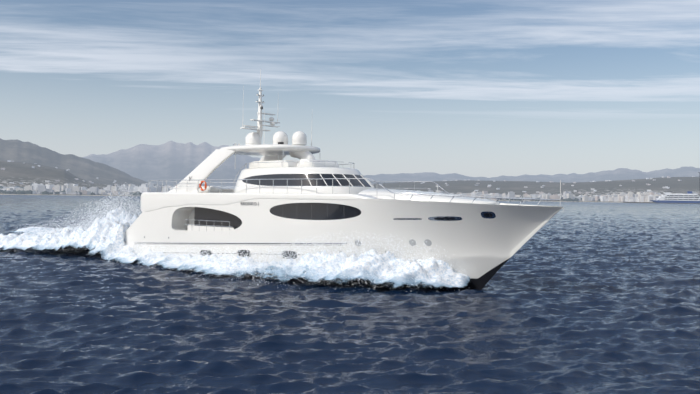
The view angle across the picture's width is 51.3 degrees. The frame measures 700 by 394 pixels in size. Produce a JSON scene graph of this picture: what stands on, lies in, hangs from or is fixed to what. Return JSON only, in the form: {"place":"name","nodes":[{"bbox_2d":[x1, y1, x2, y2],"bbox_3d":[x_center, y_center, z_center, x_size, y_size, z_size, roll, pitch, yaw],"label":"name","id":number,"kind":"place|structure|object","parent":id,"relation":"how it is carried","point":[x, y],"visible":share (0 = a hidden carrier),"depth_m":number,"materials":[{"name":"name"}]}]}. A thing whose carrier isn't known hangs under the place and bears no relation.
{"place":"outdoors","nodes":[
{"label":"outdoors","id":0,"kind":"place"},
{"bbox_2d":[0,195,699,393],"bbox_3d":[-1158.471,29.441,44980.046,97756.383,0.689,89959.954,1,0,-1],"label":"sea","id":1,"kind":"structure","parent":0,"point":[588,298],"depth_m":31.29,"materials":[{"name":"blue liquid"}]},
{"bbox_2d":[0,206,469,287],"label":"wake","id":2,"kind":"object","parent":1,"relation":"on","point":[398,279],"visible":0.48,"depth_m":47.00,"materials":[{"name":"liquid"}]},
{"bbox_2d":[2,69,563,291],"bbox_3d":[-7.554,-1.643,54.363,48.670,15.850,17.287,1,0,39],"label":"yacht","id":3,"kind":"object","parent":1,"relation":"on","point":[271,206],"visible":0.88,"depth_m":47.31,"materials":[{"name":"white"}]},
{"bbox_2d":[623,172,699,203],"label":"ship","id":4,"kind":"object","parent":1,"relation":"on","point":[689,197],"visible":1,"depth_m":2286.51,"materials":[{"name":"white"}]},
{"bbox_2d":[0,139,699,202],"bbox_3d":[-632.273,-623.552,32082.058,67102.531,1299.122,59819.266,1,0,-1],"label":"land","id":5,"kind":"structure","parent":0,"point":[138,165],"depth_m":7645.96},
{"bbox_2d":[0,160,696,201],"bbox_3d":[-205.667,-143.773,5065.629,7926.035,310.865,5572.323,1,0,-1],"label":"city","id":6,"kind":"object","parent":5,"relation":"on","point":[75,189],"visible":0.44,"depth_m":3151.26},
{"bbox_2d":[0,0,699,177],"label":"sky","id":7,"kind":"structure","parent":0,"point":[471,88],"materials":[{"name":"blue"}]}
]}

